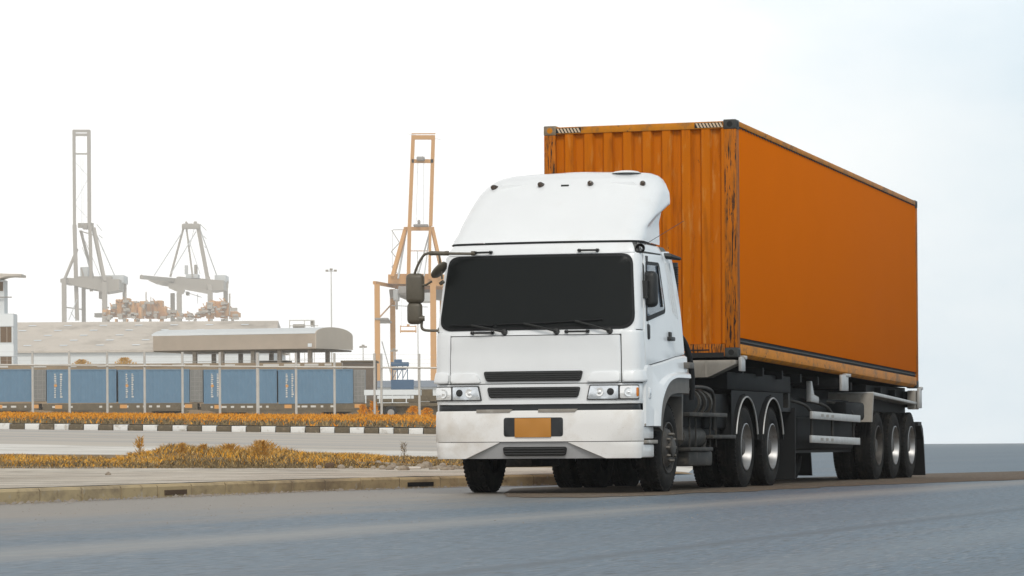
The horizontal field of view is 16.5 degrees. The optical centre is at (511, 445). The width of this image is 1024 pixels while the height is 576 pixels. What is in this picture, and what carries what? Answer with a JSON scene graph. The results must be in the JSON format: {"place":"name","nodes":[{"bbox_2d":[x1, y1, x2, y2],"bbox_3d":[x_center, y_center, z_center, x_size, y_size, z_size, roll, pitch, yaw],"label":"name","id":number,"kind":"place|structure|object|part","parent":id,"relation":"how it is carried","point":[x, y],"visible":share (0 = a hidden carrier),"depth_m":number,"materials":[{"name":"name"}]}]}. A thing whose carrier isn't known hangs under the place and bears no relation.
{"place":"outdoors","nodes":[
{"label":"outdoors","id":0,"kind":"place"},
{"bbox_2d":[72,359,90,363],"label":"tree","id":1,"kind":"object","parent":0,"point":[81,361],"visible":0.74,"depth_m":329.81,"materials":[{"name":"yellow plant"}]},
{"bbox_2d":[114,357,136,363],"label":"tree","id":2,"kind":"object","parent":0,"point":[124,360],"visible":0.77,"depth_m":329.87,"materials":[{"name":"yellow plant"}]},
{"bbox_2d":[0,362,342,414],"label":"goods shed","id":3,"kind":"structure","parent":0,"point":[190,368],"depth_m":308.00,"materials":[{"name":"grey"}]},
{"bbox_2d":[0,422,429,426],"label":"verge","id":4,"kind":"structure","parent":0,"point":[211,424],"depth_m":121.21,"materials":[{"name":"concrete"}]},
{"bbox_2d":[0,351,436,414],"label":"wire fence","id":5,"kind":"object","parent":4,"relation":"on","point":[182,366],"visible":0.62,"depth_m":179.94,"materials":[{"name":"metal"}]},
{"bbox_2d":[0,411,435,427],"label":"verge grass","id":6,"kind":"structure","parent":0,"point":[337,417],"depth_m":150.07,"materials":[{"name":"plant"}]},
{"bbox_2d":[27,423,423,433],"bbox_3d":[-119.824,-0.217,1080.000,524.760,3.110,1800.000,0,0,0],"label":"yard","id":7,"kind":"structure","parent":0,"point":[203,425],"depth_m":355.01,"materials":[{"name":"concrete"}]},
{"bbox_2d":[0,273,25,363],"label":"office building","id":8,"kind":"structure","parent":7,"relation":"on","point":[8,339],"depth_m":335.00,"materials":[{"name":"white"}]},
{"bbox_2d":[0,327,11,341],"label":"window","id":9,"kind":"structure","parent":8,"relation":"in","point":[5,332],"depth_m":334.93,"materials":[{"name":"brown"}]},
{"bbox_2d":[0,357,11,363],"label":"window","id":10,"kind":"structure","parent":8,"relation":"in","point":[1,358],"depth_m":334.93,"materials":[{"name":"brown"}]},
{"bbox_2d":[0,403,41,412],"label":"flat wagon","id":11,"kind":"object","parent":7,"relation":"on","point":[17,407],"visible":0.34,"depth_m":295.05,"materials":[{"name":"black"}]},
{"bbox_2d":[0,369,46,401],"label":"freight container","id":12,"kind":"object","parent":11,"relation":"on","point":[14,380],"visible":0.72,"depth_m":295.06,"materials":[{"name":"blue"}]},
{"bbox_2d":[34,369,46,400],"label":"door end","id":13,"kind":"structure","parent":12,"relation":"in","point":[40,382],"depth_m":295.21,"materials":[{"name":"grey"}]},
{"bbox_2d":[60,130,127,321],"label":"harbour crane","id":14,"kind":"object","parent":7,"relation":"on","point":[103,284],"visible":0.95,"depth_m":1757.14,"materials":[{"name":"beige paint"}]},
{"bbox_2d":[40,403,199,413],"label":"flat wagon","id":15,"kind":"object","parent":7,"relation":"on","point":[163,408],"visible":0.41,"depth_m":295.05,"materials":[{"name":"black"}]},
{"bbox_2d":[47,369,117,402],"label":"freight container","id":16,"kind":"object","parent":15,"relation":"on","point":[93,381],"visible":0.99,"depth_m":295.05,"materials":[{"name":"blue"}]},
{"bbox_2d":[118,369,203,402],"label":"freight container","id":17,"kind":"object","parent":15,"relation":"on","point":[161,387],"visible":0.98,"depth_m":295.05,"materials":[{"name":"blue"}]},
{"bbox_2d":[190,369,203,402],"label":"door end","id":18,"kind":"structure","parent":17,"relation":"in","point":[196,383],"depth_m":295.21,"materials":[{"name":"grey"}]},
{"bbox_2d":[103,292,142,321],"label":"bulk unloader","id":19,"kind":"object","parent":7,"relation":"on","point":[125,308],"visible":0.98,"depth_m":1501.89,"materials":[{"name":"orange"}]},
{"bbox_2d":[17,321,288,363],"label":"warehouse","id":20,"kind":"structure","parent":7,"relation":"on","point":[132,341],"depth_m":434.52,"materials":[{"name":"white"}]},
{"bbox_2d":[136,292,177,321],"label":"bulk unloader","id":21,"kind":"object","parent":7,"relation":"on","point":[154,309],"visible":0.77,"depth_m":1532.84,"materials":[{"name":"orange"}]},
{"bbox_2d":[140,221,228,320],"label":"harbour crane","id":22,"kind":"object","parent":7,"relation":"on","point":[194,282],"visible":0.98,"depth_m":1784.00,"materials":[{"name":"beige paint"}]},
{"bbox_2d":[176,294,240,320],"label":"bulk unloader","id":23,"kind":"object","parent":7,"relation":"on","point":[211,309],"visible":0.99,"depth_m":1500.96,"materials":[{"name":"orange"}]},
{"bbox_2d":[152,327,352,425],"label":"canopy","id":24,"kind":"object","parent":7,"relation":"on","point":[280,341],"visible":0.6,"depth_m":348.88,"materials":[{"name":"white"}]},
{"bbox_2d":[198,403,366,414],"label":"flat wagon","id":25,"kind":"object","parent":7,"relation":"on","point":[341,408],"visible":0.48,"depth_m":295.05,"materials":[{"name":"black"}]},
{"bbox_2d":[204,369,277,403],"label":"freight container","id":26,"kind":"object","parent":25,"relation":"on","point":[240,380],"visible":0.95,"depth_m":295.04,"materials":[{"name":"blue"}]},
{"bbox_2d":[278,369,365,403],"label":"freight container","id":27,"kind":"object","parent":25,"relation":"on","point":[349,385],"visible":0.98,"depth_m":295.05,"materials":[{"name":"blue"}]},
{"bbox_2d":[353,369,365,402],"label":"door end","id":28,"kind":"structure","parent":27,"relation":"in","point":[359,376],"depth_m":295.21,"materials":[{"name":"grey"}]},
{"bbox_2d":[289,320,317,362],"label":"roof frame","id":29,"kind":"object","parent":7,"relation":"on","point":[312,323],"visible":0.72,"depth_m":399.95,"materials":[{"name":"metal"}]},
{"bbox_2d":[325,268,336,361],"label":"light mast","id":30,"kind":"object","parent":7,"relation":"on","point":[331,269],"visible":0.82,"depth_m":519.92,"materials":[{"name":"metal"}]},
{"bbox_2d":[341,360,378,426],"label":"store building","id":31,"kind":"structure","parent":7,"relation":"on","point":[369,371],"depth_m":345.00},
{"bbox_2d":[359,345,366,359],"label":"light mast","id":32,"kind":"object","parent":7,"relation":"on","point":[363,346],"visible":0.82,"depth_m":619.92,"materials":[{"name":"metal"}]},
{"bbox_2d":[357,404,371,414],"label":"shrub","id":33,"kind":"object","parent":7,"relation":"on","point":[362,410],"visible":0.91,"depth_m":183.91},
{"bbox_2d":[366,401,379,413],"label":"shrub","id":34,"kind":"object","parent":7,"relation":"on","point":[371,409],"visible":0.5,"depth_m":183.91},
{"bbox_2d":[391,348,397,379],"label":"light mast","id":35,"kind":"object","parent":7,"relation":"on","point":[394,358],"visible":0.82,"depth_m":639.91,"materials":[{"name":"metal"}]},
{"bbox_2d":[364,390,437,415],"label":"flatbed trailer","id":36,"kind":"object","parent":7,"relation":"on","point":[392,408],"visible":0.51,"depth_m":222.10,"materials":[{"name":"black"}]},
{"bbox_2d":[365,380,437,428],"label":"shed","id":37,"kind":"structure","parent":7,"relation":"on","point":[427,384],"depth_m":385.00,"materials":[{"name":"metal"}]},
{"bbox_2d":[391,359,413,398],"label":"yard machine","id":38,"kind":"object","parent":7,"relation":"on","point":[400,384],"visible":0.87,"depth_m":360.20,"materials":[{"name":"blue paint"}]},
{"bbox_2d":[373,133,443,380],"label":"harbour crane","id":39,"kind":"object","parent":7,"relation":"on","point":[433,289],"visible":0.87,"depth_m":827.57,"materials":[{"name":"brown paint"}]},
{"bbox_2d":[404,405,422,414],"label":"shrub","id":40,"kind":"object","parent":7,"relation":"on","point":[410,409],"visible":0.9,"depth_m":183.90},
{"bbox_2d":[417,251,418,353],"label":"light mast","id":41,"kind":"object","parent":7,"relation":"on","point":[417,324],"visible":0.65,"depth_m":429.98,"materials":[{"name":"metal"}]},
{"bbox_2d":[408,389,436,402],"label":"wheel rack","id":42,"kind":"object","parent":7,"relation":"on","point":[428,395],"visible":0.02,"depth_m":240.10,"materials":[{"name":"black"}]},
{"bbox_2d":[421,407,432,415],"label":"shrub","id":43,"kind":"object","parent":7,"relation":"on","point":[427,410],"visible":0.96,"depth_m":183.91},
{"bbox_2d":[0,467,552,487],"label":"pavement","id":44,"kind":"structure","parent":0,"point":[29,477],"depth_m":49.04,"materials":[{"name":"concrete"}]},
{"bbox_2d":[325,463,333,467],"bbox_3d":[-2.865,0.315,55.600,0.130,0.085,0.110,0,0,-11],"label":"brick","id":45,"kind":"object","parent":44,"relation":"on","point":[328,465],"visible":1,"depth_m":55.55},
{"bbox_2d":[386,465,393,469],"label":"rubble stone","id":46,"kind":"object","parent":44,"relation":"on","point":[389,467],"visible":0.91,"depth_m":54.21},
{"bbox_2d":[397,465,409,469],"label":"rubble stone","id":47,"kind":"object","parent":44,"relation":"on","point":[403,467],"visible":1,"depth_m":53.50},
{"bbox_2d":[395,466,420,468],"bbox_3d":[-1.616,0.345,55.000,0.360,0.035,0.500,0,0,-6],"label":"broken slab","id":48,"kind":"object","parent":44,"relation":"on","point":[414,467],"depth_m":54.76,"materials":[{"name":"concrete"}]},
{"bbox_2d":[447,465,454,469],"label":"rubble stone","id":49,"kind":"object","parent":44,"relation":"on","point":[450,467],"visible":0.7,"depth_m":53.89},
{"bbox_2d":[0,443,690,473],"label":"ground","id":50,"kind":"structure","parent":0,"point":[82,455],"depth_m":60.09,"materials":[{"name":"plant"}]},
{"bbox_2d":[133,435,143,454],"bbox_3d":[-6.526,0.041,61.973,0.274,0.476,0.344,0,0,0],"label":"tall weed","id":51,"kind":"object","parent":50,"relation":"on","point":[139,445],"visible":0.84,"depth_m":61.98,"materials":[{"name":"orange plant"}]},
{"bbox_2d":[177,442,187,452],"bbox_3d":[-5.625,0.095,60.500,0.250,0.320,0.221,0,0,0],"label":"shrub","id":52,"kind":"object","parent":50,"relation":"on","point":[182,447],"visible":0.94,"depth_m":60.47,"materials":[{"name":"orange plant"}]},
{"bbox_2d":[196,443,207,452],"bbox_3d":[-5.294,0.111,60.489,0.273,0.324,0.290,0,0,0],"label":"shrub","id":53,"kind":"object","parent":50,"relation":"on","point":[202,445],"visible":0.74,"depth_m":60.47,"materials":[{"name":"orange plant"}]},
{"bbox_2d":[217,442,242,451],"bbox_3d":[-4.818,0.151,60.407,0.786,0.427,0.943,0,0,33],"label":"shrub","id":54,"kind":"object","parent":50,"relation":"on","point":[228,445],"visible":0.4,"depth_m":60.43,"materials":[{"name":"orange plant"}]},
{"bbox_2d":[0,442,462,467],"bbox_3d":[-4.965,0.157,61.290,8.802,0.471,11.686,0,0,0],"label":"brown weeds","id":55,"kind":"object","parent":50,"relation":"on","point":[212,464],"visible":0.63,"depth_m":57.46,"materials":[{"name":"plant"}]},
{"bbox_2d":[243,440,295,456],"bbox_3d":[-4.161,0.095,60.525,1.059,0.428,0.971,0,0,0],"label":"shrub","id":56,"kind":"object","parent":50,"relation":"on","point":[259,445],"visible":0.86,"depth_m":60.41,"materials":[{"name":"orange plant"}]},
{"bbox_2d":[401,442,407,461],"bbox_3d":[-1.787,0.086,58.499,0.171,0.358,0.180,0,0,0],"label":"bare weed","id":57,"kind":"object","parent":50,"relation":"on","point":[404,451],"visible":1,"depth_m":58.50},
{"bbox_2d":[422,461,431,467],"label":"stone","id":58,"kind":"object","parent":50,"relation":"on","point":[426,464],"visible":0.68,"depth_m":55.94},
{"bbox_2d":[0,429,692,467],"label":"road","id":59,"kind":"structure","parent":0,"point":[370,441],"depth_m":96.48,"materials":[{"name":"asphalt"}]},
{"bbox_2d":[0,423,9,428],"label":"kerb block","id":60,"kind":"structure","parent":59,"relation":"on","point":[4,425],"depth_m":119.83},
{"bbox_2d":[10,423,26,428],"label":"kerb block","id":61,"kind":"structure","parent":59,"relation":"on","point":[17,425],"depth_m":119.83,"materials":[{"name":"concrete"}]},
{"bbox_2d":[25,423,40,429],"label":"kerb block","id":62,"kind":"structure","parent":59,"relation":"on","point":[33,426],"depth_m":119.83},
{"bbox_2d":[40,424,53,429],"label":"kerb block","id":63,"kind":"structure","parent":59,"relation":"on","point":[46,426],"depth_m":119.83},
{"bbox_2d":[54,424,68,429],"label":"kerb block","id":64,"kind":"structure","parent":59,"relation":"on","point":[61,426],"depth_m":119.83,"materials":[{"name":"concrete"}]},
{"bbox_2d":[69,424,83,429],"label":"kerb block","id":65,"kind":"structure","parent":59,"relation":"on","point":[76,426],"depth_m":119.83,"materials":[{"name":"concrete"}]},
{"bbox_2d":[84,424,98,429],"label":"kerb block","id":66,"kind":"structure","parent":59,"relation":"on","point":[91,426],"depth_m":119.83,"materials":[{"name":"concrete"}]},
{"bbox_2d":[99,424,114,429],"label":"kerb block","id":67,"kind":"structure","parent":59,"relation":"on","point":[105,426],"depth_m":119.84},
{"bbox_2d":[113,425,127,430],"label":"kerb block","id":68,"kind":"structure","parent":59,"relation":"on","point":[121,427],"depth_m":119.83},
{"bbox_2d":[128,425,142,430],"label":"kerb block","id":69,"kind":"structure","parent":59,"relation":"on","point":[135,427],"depth_m":119.83,"materials":[{"name":"concrete"}]},
{"bbox_2d":[143,425,157,430],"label":"kerb block","id":70,"kind":"structure","parent":59,"relation":"on","point":[150,427],"depth_m":119.84,"materials":[{"name":"concrete"}]},
{"bbox_2d":[158,425,172,430],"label":"kerb block","id":71,"kind":"structure","parent":59,"relation":"on","point":[165,427],"depth_m":119.84,"materials":[{"name":"concrete"}]},
{"bbox_2d":[173,425,187,430],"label":"kerb block","id":72,"kind":"structure","parent":59,"relation":"on","point":[179,427],"depth_m":119.84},
{"bbox_2d":[187,425,202,430],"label":"kerb block","id":73,"kind":"structure","parent":59,"relation":"on","point":[194,427],"depth_m":119.84,"materials":[{"name":"concrete"}]},
{"bbox_2d":[202,426,216,431],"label":"kerb block","id":74,"kind":"structure","parent":59,"relation":"on","point":[209,428],"depth_m":119.83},
{"bbox_2d":[217,426,231,431],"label":"kerb block","id":75,"kind":"structure","parent":59,"relation":"on","point":[224,428],"depth_m":119.84,"materials":[{"name":"concrete"}]},
{"bbox_2d":[232,426,245,431],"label":"kerb block","id":76,"kind":"structure","parent":59,"relation":"on","point":[238,428],"depth_m":119.83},
{"bbox_2d":[246,426,260,431],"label":"kerb block","id":77,"kind":"structure","parent":59,"relation":"on","point":[253,428],"depth_m":119.83,"materials":[{"name":"concrete"}]},
{"bbox_2d":[261,426,275,431],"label":"kerb block","id":78,"kind":"structure","parent":59,"relation":"on","point":[268,428],"depth_m":119.83,"materials":[{"name":"concrete"}]},
{"bbox_2d":[276,426,290,431],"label":"kerb block","id":79,"kind":"structure","parent":59,"relation":"on","point":[283,429],"depth_m":119.83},
{"bbox_2d":[291,427,304,432],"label":"kerb block","id":80,"kind":"structure","parent":59,"relation":"on","point":[297,429],"depth_m":119.83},
{"bbox_2d":[305,427,319,432],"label":"kerb block","id":81,"kind":"structure","parent":59,"relation":"on","point":[312,429],"depth_m":119.83,"materials":[{"name":"concrete"}]},
{"bbox_2d":[320,427,334,432],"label":"kerb block","id":82,"kind":"structure","parent":59,"relation":"on","point":[327,429],"depth_m":119.84,"materials":[{"name":"concrete"}]},
{"bbox_2d":[335,427,349,432],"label":"kerb block","id":83,"kind":"structure","parent":59,"relation":"on","point":[342,429],"depth_m":119.84,"materials":[{"name":"concrete"}]},
{"bbox_2d":[350,427,364,432],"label":"kerb block","id":84,"kind":"structure","parent":59,"relation":"on","point":[357,429],"depth_m":119.84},
{"bbox_2d":[365,427,378,433],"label":"kerb block","id":85,"kind":"structure","parent":59,"relation":"on","point":[372,430],"depth_m":119.83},
{"bbox_2d":[379,428,393,433],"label":"kerb block","id":86,"kind":"structure","parent":59,"relation":"on","point":[386,430],"depth_m":119.84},
{"bbox_2d":[394,428,408,433],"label":"kerb block","id":87,"kind":"structure","parent":59,"relation":"on","point":[401,430],"depth_m":119.84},
{"bbox_2d":[409,428,422,433],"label":"kerb block","id":88,"kind":"structure","parent":59,"relation":"on","point":[415,430],"depth_m":119.83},
{"bbox_2d":[424,428,435,433],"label":"kerb block","id":89,"kind":"structure","parent":59,"relation":"on","point":[429,430],"depth_m":119.83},
{"bbox_2d":[0,444,692,472],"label":"apron","id":90,"kind":"object","parent":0,"point":[57,449],"visible":0.34,"depth_m":73.78,"materials":[{"name":"concrete"}]},
{"bbox_2d":[0,443,1023,575],"bbox_3d":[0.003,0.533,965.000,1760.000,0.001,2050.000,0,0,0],"label":"road","id":91,"kind":"structure","parent":0,"point":[969,528],"depth_m":21.74,"materials":[{"name":"asphalt"}]},
{"bbox_2d":[38,477,440,497],"bbox_3d":[-4.132,0.502,35.243,2.109,0.153,42.845,0,0,17],"label":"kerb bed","id":92,"kind":"object","parent":91,"relation":"on","point":[258,482],"visible":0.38,"depth_m":39.76,"materials":[{"name":"concrete"}]},
{"bbox_2d":[0,488,39,503],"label":"kerb stone","id":93,"kind":"object","parent":92,"relation":"on","point":[17,495],"visible":0.76,"depth_m":34.52,"materials":[{"name":"concrete"}]},
{"bbox_2d":[38,487,81,501],"bbox_3d":[-4.589,0.515,35.458,0.176,0.193,0.972,0,0,17],"label":"kerb stone","id":94,"kind":"object","parent":92,"relation":"on","point":[52,494],"visible":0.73,"depth_m":35.40,"materials":[{"name":"concrete"}]},
{"bbox_2d":[76,486,120,500],"bbox_3d":[-4.296,0.514,36.413,0.177,0.192,0.972,0,0,17],"label":"kerb stone","id":95,"kind":"object","parent":92,"relation":"on","point":[99,492],"visible":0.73,"depth_m":36.35,"materials":[{"name":"concrete"}]},
{"bbox_2d":[107,484,156,498],"bbox_3d":[-4.005,0.510,37.369,0.176,0.195,0.972,0,0,16],"label":"kerb stone","id":96,"kind":"object","parent":92,"relation":"on","point":[139,490],"visible":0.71,"depth_m":37.30,"materials":[{"name":"concrete"}]},
{"bbox_2d":[156,483,191,497],"bbox_3d":[-3.721,0.509,38.328,0.183,0.193,0.972,0,0,16],"label":"kerb stone","id":97,"kind":"object","parent":92,"relation":"on","point":[172,489],"visible":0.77,"depth_m":38.28,"materials":[{"name":"concrete"}]},
{"bbox_2d":[190,482,224,495],"bbox_3d":[-3.439,0.509,39.288,0.174,0.192,0.977,0,0,17],"label":"kerb stone","id":98,"kind":"object","parent":92,"relation":"on","point":[205,488],"visible":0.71,"depth_m":39.26,"materials":[{"name":"concrete"}]},
{"bbox_2d":[223,481,258,494],"bbox_3d":[-3.136,0.504,40.243,0.174,0.196,0.973,0,0,18],"label":"kerb stone","id":99,"kind":"object","parent":92,"relation":"on","point":[238,487],"visible":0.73,"depth_m":40.20,"materials":[{"name":"concrete"}]},
{"bbox_2d":[258,480,291,492],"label":"kerb stone","id":100,"kind":"object","parent":92,"relation":"on","point":[278,486],"visible":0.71,"depth_m":41.17,"materials":[{"name":"concrete"}]},
{"bbox_2d":[290,479,324,491],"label":"kerb stone","id":101,"kind":"object","parent":92,"relation":"on","point":[304,485],"visible":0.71,"depth_m":42.12,"materials":[{"name":"concrete"}]},
{"bbox_2d":[324,478,360,490],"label":"kerb stone","id":102,"kind":"object","parent":92,"relation":"on","point":[343,483],"visible":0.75,"depth_m":43.06,"materials":[{"name":"concrete"}]},
{"bbox_2d":[360,477,399,489],"bbox_3d":[-1.707,0.494,43.987,0.177,0.198,0.983,0,0,27],"label":"kerb stone","id":103,"kind":"object","parent":92,"relation":"on","point":[380,482],"visible":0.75,"depth_m":43.94,"materials":[{"name":"concrete"}]},
{"bbox_2d":[398,477,439,488],"bbox_3d":[-1.232,0.495,44.873,0.180,0.192,0.980,0,0,29],"label":"kerb stone","id":104,"kind":"object","parent":92,"relation":"on","point":[411,482],"visible":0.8,"depth_m":44.81,"materials":[{"name":"concrete"}]},
{"bbox_2d":[430,476,467,487],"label":"kerb stone","id":105,"kind":"object","parent":92,"relation":"on","point":[452,481],"visible":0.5,"depth_m":45.52,"materials":[{"name":"concrete"}]},
{"bbox_2d":[501,474,532,485],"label":"kerb stone","id":106,"kind":"object","parent":92,"relation":"on","point":[520,479],"visible":0.41,"depth_m":46.62,"materials":[{"name":"concrete"}]},
{"bbox_2d":[533,474,556,485],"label":"kerb stone","id":107,"kind":"object","parent":92,"relation":"on","point":[540,479],"visible":0.48,"depth_m":47.08,"materials":[{"name":"concrete"}]},
{"bbox_2d":[0,483,865,524],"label":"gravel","id":108,"kind":"structure","parent":91,"relation":"on","point":[134,497],"depth_m":37.32,"materials":[{"name":"gravel"}]},
{"bbox_2d":[503,471,1023,497],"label":"road patch","id":109,"kind":"object","parent":91,"relation":"on","point":[680,487],"visible":0.79,"depth_m":44.54,"materials":[{"name":"asphalt"}]},
{"bbox_2d":[406,170,795,491],"bbox_3d":[1.312,-1.306,42.660,2.841,3.669,8.099,0,0,17],"label":"truck tractor","id":110,"kind":"object","parent":109,"relation":"on","point":[562,344],"visible":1,"depth_m":39.13,"materials":[{"name":"white"}]},
{"bbox_3d":[1.636,-1.505,39.449,0.123,1.255,1.354,0,0,17],"label":"door","id":111,"kind":"part","parent":110,"relation":"part of","materials":[{"name":"white paint"}]},
{"bbox_2d":[687,356,925,479],"bbox_3d":[3.431,-0.292,49.424,2.550,1.614,12.908,0,0,17],"label":"semi trailer","id":112,"kind":"object","parent":109,"relation":"on","point":[866,432],"visible":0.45,"depth_m":51.00,"materials":[{"name":"metal"}]},
{"bbox_2d":[544,119,918,388],"bbox_3d":[3.334,-2.412,49.171,2.441,2.896,12.196,-1,-1,17],"label":"shipping container","id":113,"kind":"object","parent":112,"relation":"on","point":[794,260],"visible":0.77,"depth_m":45.09,"materials":[{"name":"orange"}]},
{"bbox_2d":[0,0,1023,443],"label":"sky","id":114,"kind":"structure","parent":0,"point":[279,128],"materials":[{"name":"white"}]}
]}

